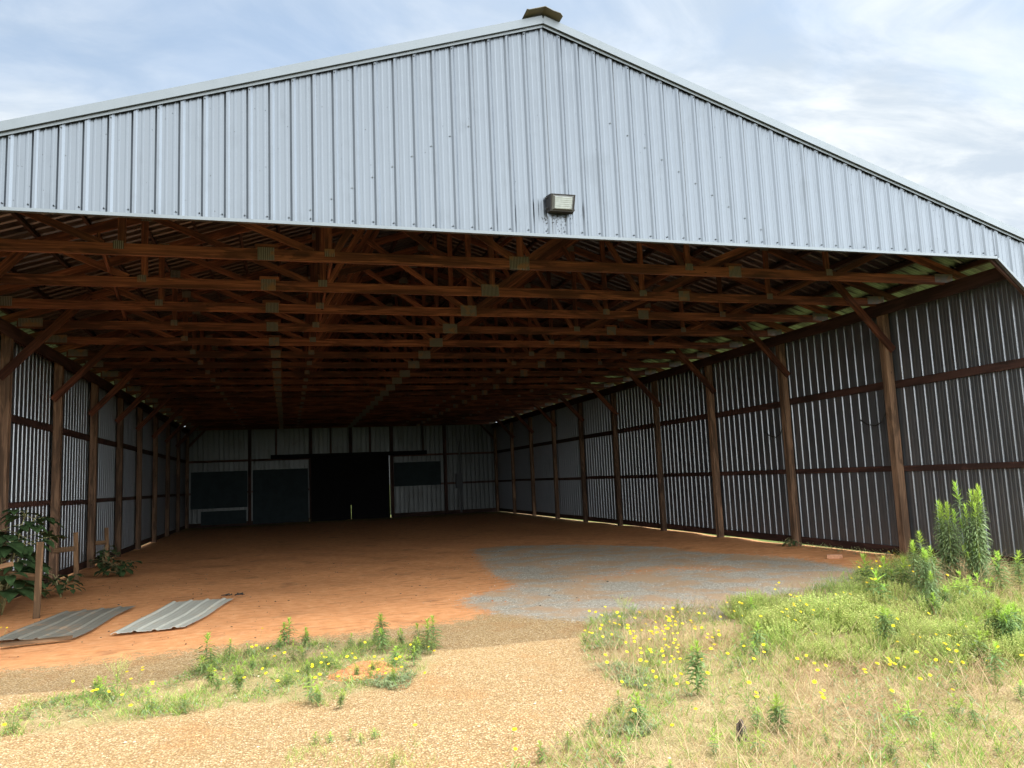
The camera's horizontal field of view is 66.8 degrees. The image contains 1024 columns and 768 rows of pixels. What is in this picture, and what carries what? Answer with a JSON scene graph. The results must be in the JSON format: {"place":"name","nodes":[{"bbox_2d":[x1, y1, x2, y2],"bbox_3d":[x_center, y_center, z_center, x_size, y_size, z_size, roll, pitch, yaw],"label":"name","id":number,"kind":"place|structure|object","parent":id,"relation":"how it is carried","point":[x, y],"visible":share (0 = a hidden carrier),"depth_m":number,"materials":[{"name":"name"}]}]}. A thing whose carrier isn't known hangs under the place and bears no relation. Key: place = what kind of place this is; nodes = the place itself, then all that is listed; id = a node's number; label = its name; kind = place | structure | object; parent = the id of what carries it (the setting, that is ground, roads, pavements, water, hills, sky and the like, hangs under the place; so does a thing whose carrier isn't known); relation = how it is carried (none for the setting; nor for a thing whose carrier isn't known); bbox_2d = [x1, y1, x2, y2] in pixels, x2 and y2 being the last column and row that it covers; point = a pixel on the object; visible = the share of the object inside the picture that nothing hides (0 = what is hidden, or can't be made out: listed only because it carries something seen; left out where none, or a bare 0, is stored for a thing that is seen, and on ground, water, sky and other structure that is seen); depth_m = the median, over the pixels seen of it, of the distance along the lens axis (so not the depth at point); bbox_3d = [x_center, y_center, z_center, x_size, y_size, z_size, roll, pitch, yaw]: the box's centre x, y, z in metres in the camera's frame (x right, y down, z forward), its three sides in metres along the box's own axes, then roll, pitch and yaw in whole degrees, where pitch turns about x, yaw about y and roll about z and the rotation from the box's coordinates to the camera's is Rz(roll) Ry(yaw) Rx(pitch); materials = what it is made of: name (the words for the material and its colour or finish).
{"place":"outdoors","nodes":[
{"label":"outdoors","id":0,"kind":"place"},
{"bbox_2d":[0,511,1023,767],"bbox_3d":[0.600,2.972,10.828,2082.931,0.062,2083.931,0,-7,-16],"label":"ground","id":1,"kind":"structure","parent":0,"point":[342,595],"depth_m":8.08,"materials":[{"name":"soil"}]},
{"bbox_2d":[0,542,43,618],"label":"wooden stake","id":2,"kind":"object","parent":1,"relation":"on","point":[36,576],"visible":0.72,"depth_m":11.04,"materials":[{"name":"wood"}]},
{"bbox_2d":[0,509,69,614],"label":"broad leaf plant","id":3,"kind":"object","parent":1,"relation":"on","point":[17,548],"visible":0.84,"depth_m":11.40,"materials":[{"name":"plant"}]},
{"bbox_2d":[0,635,72,646],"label":"wooden board","id":4,"kind":"object","parent":1,"relation":"on","point":[34,641],"visible":1,"depth_m":8.89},
{"bbox_2d":[42,573,85,596],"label":"broad leaf plant","id":5,"kind":"object","parent":1,"relation":"on","point":[58,587],"visible":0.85,"depth_m":13.05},
{"bbox_2d":[53,532,78,581],"bbox_3d":[-8.739,3.487,15.222,0.466,1.123,0.078,0,-7,-16],"label":"wooden stake","id":6,"kind":"object","parent":1,"relation":"on","point":[74,548],"visible":0.83,"depth_m":15.26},
{"bbox_2d":[0,606,134,640],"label":"metal sheet","id":7,"kind":"object","parent":1,"relation":"on","point":[75,623],"visible":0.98,"depth_m":10.08,"materials":[{"name":"metal"}]},
{"bbox_2d":[95,527,108,563],"bbox_3d":[-9.819,3.974,18.570,0.374,1.054,0.078,0,-7,-16],"label":"wooden stake","id":8,"kind":"object","parent":1,"relation":"on","point":[105,542],"visible":0.6,"depth_m":18.60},
{"bbox_2d":[89,545,119,568],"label":"broad leaf plant","id":9,"kind":"object","parent":1,"relation":"on","point":[115,552],"visible":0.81,"depth_m":17.54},
{"bbox_2d":[95,675,119,701],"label":"weed","id":10,"kind":"object","parent":1,"relation":"on","point":[105,689],"visible":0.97,"depth_m":6.34,"materials":[{"name":"green plant"}]},
{"bbox_2d":[92,559,142,576],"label":"broad leaf plant","id":11,"kind":"object","parent":1,"relation":"on","point":[120,571],"visible":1,"depth_m":15.70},
{"bbox_2d":[102,654,132,692],"bbox_3d":[-3.314,2.463,6.552,0.242,0.333,0.194,-6,-8,26],"label":"peppergrass spray","id":12,"kind":"object","parent":1,"relation":"on","point":[118,666],"visible":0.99,"depth_m":6.54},
{"bbox_2d":[110,598,231,634],"bbox_3d":[-4.518,3.104,10.502,0.887,0.069,2.290,-2,-7,-6],"label":"metal sheet","id":13,"kind":"object","parent":1,"relation":"on","point":[172,614],"visible":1,"depth_m":10.39,"materials":[{"name":"metal"}]},
{"bbox_2d":[191,630,220,672],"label":"weed","id":14,"kind":"object","parent":1,"relation":"on","point":[207,638],"visible":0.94,"depth_m":7.21,"materials":[{"name":"green plant"}]},
{"bbox_2d":[230,664,245,691],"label":"weed","id":15,"kind":"object","parent":1,"relation":"on","point":[239,680],"visible":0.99,"depth_m":6.43,"materials":[{"name":"green plant"}]},
{"bbox_2d":[0,551,621,656],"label":"clay clods","id":16,"kind":"object","parent":1,"relation":"on","point":[327,594],"visible":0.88,"depth_m":12.43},
{"bbox_2d":[302,675,323,702],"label":"weed","id":17,"kind":"object","parent":1,"relation":"on","point":[309,694],"visible":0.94,"depth_m":6.07,"materials":[{"name":"green plant"}]},
{"bbox_2d":[328,660,398,681],"bbox_3d":[-1.359,2.588,7.019,0.720,0.071,0.840,0,-7,-16],"label":"clay mound","id":18,"kind":"object","parent":1,"relation":"on","point":[365,664],"visible":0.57,"depth_m":6.90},
{"bbox_2d":[372,612,391,649],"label":"weed","id":19,"kind":"object","parent":1,"relation":"on","point":[384,630],"visible":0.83,"depth_m":7.74,"materials":[{"name":"green plant"}]},
{"bbox_2d":[417,617,439,653],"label":"weed","id":20,"kind":"object","parent":1,"relation":"on","point":[427,635],"visible":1,"depth_m":7.56,"materials":[{"name":"green plant"}]},
{"bbox_2d":[423,614,445,646],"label":"weed","id":21,"kind":"object","parent":1,"relation":"on","point":[433,634],"visible":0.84,"depth_m":7.83,"materials":[{"name":"green plant"}]},
{"bbox_2d":[0,637,931,766],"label":"pebbles","id":22,"kind":"object","parent":1,"relation":"on","point":[423,722],"visible":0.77,"depth_m":5.75,"materials":[{"name":"stone"}]},
{"bbox_2d":[0,6,1023,598],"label":"open barn","id":23,"kind":"structure","parent":1,"relation":"on","point":[372,282],"depth_m":13.46,"materials":[{"name":"metal"}]},
{"bbox_2d":[311,456,389,521],"bbox_3d":[-7.859,5.037,37.897,3.760,3.160,0.070,0,-7,-16],"label":"sliding door","id":24,"kind":"structure","parent":23,"relation":"in","point":[342,488],"depth_m":37.87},
{"bbox_2d":[455,441,462,512],"bbox_3d":[-2.703,4.703,39.481,0.340,3.630,0.175,0,-7,-16],"label":"electrical riser","id":25,"kind":"object","parent":23,"relation":"attached to","point":[459,480],"visible":1,"depth_m":39.40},
{"bbox_2d":[545,193,574,213],"bbox_3d":[0.593,-2.166,9.296,0.368,0.214,0.173,0,-7,-16],"label":"wall lamp","id":26,"kind":"object","parent":23,"relation":"attached to","point":[560,203],"visible":1,"depth_m":9.24,"materials":[{"name":"grey metal"}]},
{"bbox_2d":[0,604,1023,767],"bbox_3d":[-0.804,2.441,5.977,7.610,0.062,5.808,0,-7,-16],"label":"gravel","id":27,"kind":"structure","parent":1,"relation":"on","point":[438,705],"depth_m":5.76,"materials":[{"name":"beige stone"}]},
{"bbox_2d":[1,540,1023,767],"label":"ground cover","id":28,"kind":"object","parent":1,"relation":"on","point":[406,676],"visible":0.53,"depth_m":6.19,"materials":[{"name":"green plant"}]},
{"bbox_2d":[621,691,647,727],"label":"weed","id":29,"kind":"object","parent":1,"relation":"on","point":[636,715],"visible":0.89,"depth_m":5.11,"materials":[{"name":"green plant"}]},
{"bbox_2d":[681,638,712,695],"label":"weed","id":30,"kind":"object","parent":1,"relation":"on","point":[697,669],"visible":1,"depth_m":5.83,"materials":[{"name":"green plant"}]},
{"bbox_2d":[718,593,764,619],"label":"peppergrass bush","id":31,"kind":"object","parent":1,"relation":"on","point":[733,603],"visible":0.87,"depth_m":8.77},
{"bbox_2d":[736,719,749,741],"bbox_3d":[1.442,2.176,4.866,0.085,0.142,0.086,0,-7,-16],"label":"plant stub","id":32,"kind":"object","parent":1,"relation":"on","point":[739,725],"visible":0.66,"depth_m":4.85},
{"bbox_2d":[729,588,774,612],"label":"peppergrass bush","id":33,"kind":"object","parent":1,"relation":"on","point":[756,598],"visible":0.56,"depth_m":8.99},
{"bbox_2d":[745,621,767,651],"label":"weed","id":34,"kind":"object","parent":1,"relation":"on","point":[757,636],"visible":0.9,"depth_m":7.02,"materials":[{"name":"green plant"}]},
{"bbox_2d":[745,730,770,754],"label":"weed","id":35,"kind":"object","parent":1,"relation":"on","point":[754,742],"visible":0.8,"depth_m":4.58,"materials":[{"name":"green plant"}]},
{"bbox_2d":[760,594,793,610],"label":"peppergrass bush","id":36,"kind":"object","parent":1,"relation":"on","point":[773,599],"visible":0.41,"depth_m":8.95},
{"bbox_2d":[745,602,813,636],"bbox_3d":[2.656,2.311,7.678,0.663,0.335,0.644,3,-9,-36],"label":"peppergrass bush","id":37,"kind":"object","parent":1,"relation":"on","point":[766,615],"visible":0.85,"depth_m":7.67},
{"bbox_2d":[767,692,795,735],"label":"weed","id":38,"kind":"object","parent":1,"relation":"on","point":[778,713],"visible":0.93,"depth_m":4.99,"materials":[{"name":"green plant"}]},
{"bbox_2d":[754,617,811,644],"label":"peppergrass bush","id":39,"kind":"object","parent":1,"relation":"on","point":[790,633],"visible":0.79,"depth_m":7.33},
{"bbox_2d":[771,596,824,621],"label":"peppergrass bush","id":40,"kind":"object","parent":1,"relation":"on","point":[796,603],"visible":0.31,"depth_m":8.21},
{"bbox_2d":[779,590,833,615],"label":"peppergrass bush","id":41,"kind":"object","parent":1,"relation":"on","point":[799,596],"visible":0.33,"depth_m":8.73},
{"bbox_2d":[790,637,848,662],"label":"peppergrass bush","id":42,"kind":"object","parent":1,"relation":"on","point":[812,655],"visible":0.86,"depth_m":6.61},
{"bbox_2d":[785,589,859,630],"bbox_3d":[3.171,2.302,7.923,0.755,0.394,0.733,-8,-9,38],"label":"peppergrass bush","id":43,"kind":"object","parent":1,"relation":"on","point":[833,608],"visible":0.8,"depth_m":7.83,"materials":[{"name":"plant"}]},
{"bbox_2d":[804,628,847,647],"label":"peppergrass bush","id":44,"kind":"object","parent":1,"relation":"on","point":[835,639],"visible":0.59,"depth_m":7.01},
{"bbox_2d":[805,617,848,637],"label":"peppergrass bush","id":45,"kind":"object","parent":1,"relation":"on","point":[817,625],"visible":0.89,"depth_m":7.50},
{"bbox_2d":[832,581,866,598],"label":"peppergrass bush","id":46,"kind":"object","parent":1,"relation":"on","point":[855,587],"visible":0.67,"depth_m":9.70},
{"bbox_2d":[817,589,885,628],"bbox_3d":[3.499,2.313,8.007,0.683,0.383,0.709,-4,-7,12],"label":"peppergrass bush","id":47,"kind":"object","parent":1,"relation":"on","point":[863,610],"visible":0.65,"depth_m":7.99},
{"bbox_2d":[824,639,879,663],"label":"peppergrass bush","id":48,"kind":"object","parent":1,"relation":"on","point":[853,653],"visible":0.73,"depth_m":6.57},
{"bbox_2d":[838,611,882,634],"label":"peppergrass bush","id":49,"kind":"object","parent":1,"relation":"on","point":[857,622],"visible":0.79,"depth_m":7.62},
{"bbox_2d":[853,552,883,587],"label":"weed","id":50,"kind":"object","parent":1,"relation":"on","point":[863,557],"visible":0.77,"depth_m":9.96,"materials":[{"name":"green plant"}]},
{"bbox_2d":[842,627,900,649],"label":"peppergrass bush","id":51,"kind":"object","parent":1,"relation":"on","point":[869,634],"visible":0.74,"depth_m":6.97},
{"bbox_2d":[859,575,894,596],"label":"peppergrass bush","id":52,"kind":"object","parent":1,"relation":"on","point":[868,579],"visible":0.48,"depth_m":9.75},
{"bbox_2d":[850,589,904,612],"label":"peppergrass bush","id":53,"kind":"object","parent":1,"relation":"on","point":[880,596],"visible":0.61,"depth_m":8.64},
{"bbox_2d":[860,569,897,606],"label":"weed","id":54,"kind":"object","parent":1,"relation":"on","point":[878,578],"visible":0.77,"depth_m":8.78,"materials":[{"name":"green plant"}]},
{"bbox_2d":[870,604,897,648],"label":"weed","id":55,"kind":"object","parent":1,"relation":"on","point":[886,622],"visible":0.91,"depth_m":6.95,"materials":[{"name":"green plant"}]},
{"bbox_2d":[871,556,902,593],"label":"weed","id":56,"kind":"object","parent":1,"relation":"on","point":[884,565],"visible":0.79,"depth_m":9.79,"materials":[{"name":"green plant"}]},
{"bbox_2d":[855,607,920,634],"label":"peppergrass bush","id":57,"kind":"object","parent":1,"relation":"on","point":[907,614],"visible":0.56,"depth_m":7.58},
{"bbox_2d":[865,563,914,587],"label":"peppergrass bush","id":58,"kind":"object","parent":1,"relation":"on","point":[875,567],"visible":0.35,"depth_m":10.46,"materials":[{"name":"green plant"}]},
{"bbox_2d":[881,728,911,758],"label":"weed","id":59,"kind":"object","parent":1,"relation":"on","point":[894,749],"visible":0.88,"depth_m":4.42,"materials":[{"name":"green plant"}]},
{"bbox_2d":[875,580,920,605],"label":"peppergrass bush","id":60,"kind":"object","parent":1,"relation":"on","point":[897,592],"visible":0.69,"depth_m":9.15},
{"bbox_2d":[872,645,929,669],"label":"peppergrass bush","id":61,"kind":"object","parent":1,"relation":"on","point":[894,656],"visible":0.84,"depth_m":6.33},
{"bbox_2d":[890,556,914,593],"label":"weed","id":62,"kind":"object","parent":1,"relation":"on","point":[903,566],"visible":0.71,"depth_m":9.73,"materials":[{"name":"green plant"}]},
{"bbox_2d":[879,600,936,625],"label":"peppergrass bush","id":63,"kind":"object","parent":1,"relation":"on","point":[918,612],"visible":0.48,"depth_m":7.84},
{"bbox_2d":[893,700,924,726],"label":"weed","id":64,"kind":"object","parent":1,"relation":"on","point":[909,715],"visible":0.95,"depth_m":4.95,"materials":[{"name":"green plant"}]},
{"bbox_2d":[879,610,939,637],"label":"peppergrass bush","id":65,"kind":"object","parent":1,"relation":"on","point":[913,619],"visible":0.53,"depth_m":7.48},
{"bbox_2d":[888,627,932,651],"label":"peppergrass bush","id":66,"kind":"object","parent":1,"relation":"on","point":[912,640],"visible":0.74,"depth_m":6.84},
{"bbox_2d":[908,539,922,593],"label":"weed","id":67,"kind":"object","parent":1,"relation":"on","point":[914,565],"visible":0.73,"depth_m":9.47,"materials":[{"name":"green plant"}]},
{"bbox_2d":[907,541,923,597],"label":"weed","id":68,"kind":"object","parent":1,"relation":"on","point":[913,553],"visible":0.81,"depth_m":9.41,"materials":[{"name":"green plant"}]},
{"bbox_2d":[897,618,938,640],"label":"peppergrass bush","id":69,"kind":"object","parent":1,"relation":"on","point":[918,630],"visible":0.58,"depth_m":7.21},
{"bbox_2d":[915,547,929,594],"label":"weed","id":70,"kind":"object","parent":1,"relation":"on","point":[923,568],"visible":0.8,"depth_m":9.17,"materials":[{"name":"green plant"}]},
{"bbox_2d":[904,594,954,617],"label":"peppergrass bush","id":71,"kind":"object","parent":1,"relation":"on","point":[921,604],"visible":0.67,"depth_m":8.35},
{"bbox_2d":[924,545,943,598],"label":"weed","id":72,"kind":"object","parent":1,"relation":"on","point":[933,567],"visible":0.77,"depth_m":9.04,"materials":[{"name":"green plant"}]},
{"bbox_2d":[901,584,968,611],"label":"grass tuft","id":73,"kind":"object","parent":1,"relation":"on","point":[916,599],"visible":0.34,"depth_m":8.71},
{"bbox_2d":[933,502,955,583],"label":"weed","id":74,"kind":"object","parent":1,"relation":"on","point":[942,522],"visible":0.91,"depth_m":10.20,"materials":[{"name":"green plant"}]},
{"bbox_2d":[918,617,982,650],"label":"peppergrass bush","id":75,"kind":"object","parent":1,"relation":"on","point":[947,631],"visible":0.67,"depth_m":6.87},
{"bbox_2d":[940,503,961,583],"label":"weed","id":76,"kind":"object","parent":1,"relation":"on","point":[950,541],"visible":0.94,"depth_m":10.11,"materials":[{"name":"green plant"}]},
{"bbox_2d":[914,634,988,665],"bbox_3d":[3.681,2.202,6.465,0.552,0.229,0.573,-3,-7,2],"label":"peppergrass bush","id":77,"kind":"object","parent":1,"relation":"on","point":[939,646],"visible":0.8,"depth_m":6.46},
{"bbox_2d":[883,538,1023,599],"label":"grass","id":78,"kind":"structure","parent":1,"relation":"on","point":[963,572],"depth_m":9.73,"materials":[{"name":"plant"}]},
{"bbox_2d":[943,500,963,577],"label":"weed","id":79,"kind":"object","parent":1,"relation":"on","point":[946,503],"visible":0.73,"depth_m":10.21,"materials":[{"name":"green plant"}]},
{"bbox_2d":[950,508,965,582],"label":"weed","id":80,"kind":"object","parent":1,"relation":"on","point":[960,568],"visible":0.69,"depth_m":10.19,"materials":[{"name":"green plant"}]},
{"bbox_2d":[935,577,982,600],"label":"peppergrass bush","id":81,"kind":"object","parent":1,"relation":"on","point":[964,587],"visible":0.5,"depth_m":9.10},
{"bbox_2d":[938,598,984,618],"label":"peppergrass bush","id":82,"kind":"object","parent":1,"relation":"on","point":[960,610],"visible":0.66,"depth_m":8.25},
{"bbox_2d":[950,570,975,599],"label":"weed","id":83,"kind":"object","parent":1,"relation":"on","point":[956,581],"visible":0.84,"depth_m":9.03,"materials":[{"name":"green plant"}]},
{"bbox_2d":[952,481,984,586],"bbox_3d":[5.868,1.940,9.973,0.283,1.444,0.369,1,-8,-24],"label":"weed","id":84,"kind":"object","parent":1,"relation":"on","point":[958,497],"visible":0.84,"depth_m":10.04,"materials":[{"name":"green plant"}]},
{"bbox_2d":[961,502,979,585],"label":"weed","id":85,"kind":"object","parent":1,"relation":"on","point":[968,532],"visible":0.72,"depth_m":9.89,"materials":[{"name":"green plant"}]},
{"bbox_2d":[942,615,1003,649],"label":"peppergrass bush","id":86,"kind":"object","parent":1,"relation":"on","point":[979,627],"visible":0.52,"depth_m":6.79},
{"bbox_2d":[961,489,985,582],"bbox_3d":[5.865,1.988,9.884,0.342,1.315,0.257,0,-7,-20],"label":"weed","id":87,"kind":"object","parent":1,"relation":"on","point":[971,499],"visible":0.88,"depth_m":9.88,"materials":[{"name":"green plant"}]},
{"bbox_2d":[954,588,998,607],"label":"peppergrass bush","id":88,"kind":"object","parent":1,"relation":"on","point":[983,593],"visible":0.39,"depth_m":8.63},
{"bbox_2d":[963,484,990,573],"bbox_3d":[5.915,1.953,9.899,0.341,1.387,0.289,-4,-6,35],"label":"weed","id":89,"kind":"object","parent":1,"relation":"on","point":[977,490],"visible":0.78,"depth_m":9.89,"materials":[{"name":"green plant"}]},
{"bbox_2d":[963,630,991,665],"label":"weed","id":90,"kind":"object","parent":1,"relation":"on","point":[978,640],"visible":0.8,"depth_m":6.33,"materials":[{"name":"green plant"}]},
{"bbox_2d":[964,490,990,586],"bbox_3d":[5.890,1.990,9.889,0.322,1.308,0.272,-5,-7,34],"label":"weed","id":91,"kind":"object","parent":1,"relation":"on","point":[975,498],"visible":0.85,"depth_m":9.87,"materials":[{"name":"green plant"}]},
{"bbox_2d":[966,502,989,585],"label":"weed","id":92,"kind":"object","parent":1,"relation":"on","point":[976,533],"visible":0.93,"depth_m":9.78,"materials":[{"name":"green plant"}]},
{"bbox_2d":[958,615,998,656],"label":"weed","id":93,"kind":"object","parent":1,"relation":"on","point":[975,619],"visible":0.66,"depth_m":6.60,"materials":[{"name":"green plant"}]},
{"bbox_2d":[972,497,990,584],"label":"weed","id":94,"kind":"object","parent":1,"relation":"on","point":[980,507],"visible":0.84,"depth_m":9.85,"materials":[{"name":"green plant"}]},
{"bbox_2d":[964,592,1020,614],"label":"peppergrass bush","id":95,"kind":"object","parent":1,"relation":"on","point":[993,605],"visible":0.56,"depth_m":8.33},
{"bbox_2d":[978,640,1010,683],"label":"weed","id":96,"kind":"object","parent":1,"relation":"on","point":[996,643],"visible":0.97,"depth_m":5.78,"materials":[{"name":"green plant"}]},
{"bbox_2d":[966,635,1023,666],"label":"peppergrass bush","id":97,"kind":"object","parent":1,"relation":"on","point":[1000,648],"visible":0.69,"depth_m":6.30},
{"bbox_2d":[987,550,1012,594],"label":"weed","id":98,"kind":"object","parent":1,"relation":"on","point":[997,554],"visible":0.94,"depth_m":9.32,"materials":[{"name":"green plant"}]},
{"bbox_2d":[987,596,1014,637],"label":"weed","id":99,"kind":"object","parent":1,"relation":"on","point":[997,601],"visible":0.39,"depth_m":6.92,"materials":[{"name":"green plant"}]},
{"bbox_2d":[994,613,1012,646],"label":"weed","id":100,"kind":"object","parent":1,"relation":"on","point":[1003,629],"visible":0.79,"depth_m":6.70,"materials":[{"name":"green plant"}]},
{"bbox_2d":[990,632,1023,659],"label":"peppergrass bush","id":101,"kind":"object","parent":1,"relation":"on","point":[1019,642],"visible":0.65,"depth_m":6.45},
{"bbox_2d":[996,602,1023,643],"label":"weed","id":102,"kind":"object","parent":1,"relation":"on","point":[1008,616],"visible":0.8,"depth_m":6.72,"materials":[{"name":"green plant"}]},
{"bbox_2d":[1008,550,1023,593],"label":"weed","id":103,"kind":"object","parent":1,"relation":"on","point":[1017,571],"visible":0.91,"depth_m":9.36,"materials":[{"name":"green plant"}]},
{"bbox_2d":[0,536,1023,767],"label":"grass","id":104,"kind":"structure","parent":0,"point":[665,702],"depth_m":6.16,"materials":[{"name":"plant"}]},
{"bbox_2d":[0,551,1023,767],"bbox_3d":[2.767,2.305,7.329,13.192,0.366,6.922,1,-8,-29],"label":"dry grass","id":105,"kind":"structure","parent":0,"point":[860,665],"depth_m":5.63,"materials":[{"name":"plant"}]},
{"bbox_2d":[0,0,1023,477],"label":"sky","id":106,"kind":"structure","parent":0,"point":[928,93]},
{"bbox_2d":[449,552,853,637],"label":"grey gravel","id":107,"kind":"structure","parent":0,"point":[646,583],"depth_m":12.05,"materials":[{"name":"gravel"}]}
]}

